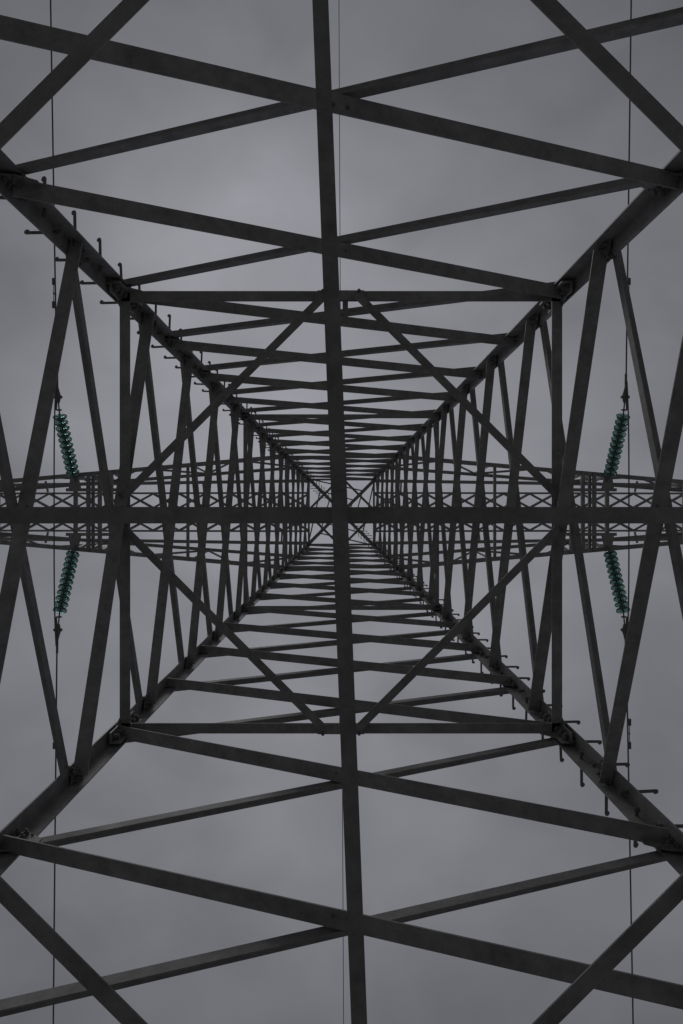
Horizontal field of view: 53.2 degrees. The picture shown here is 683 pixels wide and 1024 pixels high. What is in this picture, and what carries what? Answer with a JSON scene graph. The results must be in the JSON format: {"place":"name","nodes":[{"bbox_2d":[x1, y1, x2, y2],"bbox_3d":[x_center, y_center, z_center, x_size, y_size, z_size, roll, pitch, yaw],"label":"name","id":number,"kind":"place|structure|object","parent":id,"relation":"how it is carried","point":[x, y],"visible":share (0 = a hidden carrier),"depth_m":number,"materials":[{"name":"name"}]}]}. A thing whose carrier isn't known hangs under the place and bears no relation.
{"place":"outdoors","nodes":[
{"label":"outdoors","id":0,"kind":"place"},
{"bbox_2d":[0,0,682,1023],"label":"sky","id":1,"kind":"structure","parent":0,"point":[415,851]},
{"bbox_3d":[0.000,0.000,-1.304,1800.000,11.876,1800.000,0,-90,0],"label":"ground","id":2,"kind":"structure","parent":0,"visible":0},
{"bbox_2d":[0,0,682,1023],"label":"transmission tower","id":3,"kind":"structure","parent":2,"relation":"on","point":[36,200],"depth_m":4.36,"materials":[{"name":"metal"}]},
{"bbox_2d":[53,545,78,652],"bbox_3d":[-5.800,1.801,14.361,0.279,1.022,2.160,0,-90,0],"label":"insulator string","id":4,"kind":"object","parent":3,"relation":"attached to","point":[62,598],"visible":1,"depth_m":14.31,"materials":[{"name":"green glass"}]},
{"bbox_2d":[53,379,78,481],"bbox_3d":[-5.800,-1.741,14.361,0.279,1.022,2.160,0,-90,0],"label":"insulator string","id":5,"kind":"object","parent":3,"relation":"attached to","point":[62,428],"visible":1,"depth_m":14.32,"materials":[{"name":"green glass"}]},
{"bbox_2d":[50,0,57,1023],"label":"power line","id":6,"kind":"object","parent":5,"relation":"hanging from","point":[55,294],"visible":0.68,"depth_m":13.79,"materials":[{"name":"metal"}]},
{"bbox_2d":[339,50,343,1023],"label":"earth wire","id":7,"kind":"object","parent":3,"relation":"attached to","point":[340,308],"visible":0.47,"depth_m":26.31,"materials":[{"name":"metal"}]},
{"bbox_2d":[604,373,629,481],"bbox_3d":[5.800,-1.740,14.361,0.279,1.022,2.161,0,-90,0],"label":"insulator string","id":8,"kind":"object","parent":3,"relation":"attached to","point":[620,428],"visible":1,"depth_m":14.31,"materials":[{"name":"green glass"}]},
{"bbox_2d":[625,0,633,1023],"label":"power line","id":9,"kind":"object","parent":8,"relation":"hanging from","point":[628,719],"visible":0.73,"depth_m":13.79,"materials":[{"name":"metal"}]},
{"bbox_2d":[604,545,629,639],"bbox_3d":[5.800,1.800,14.361,0.279,1.022,2.161,0,-90,0],"label":"insulator string","id":10,"kind":"object","parent":3,"relation":"attached to","point":[620,598],"visible":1,"depth_m":14.33,"materials":[{"name":"green glass"}]}
]}

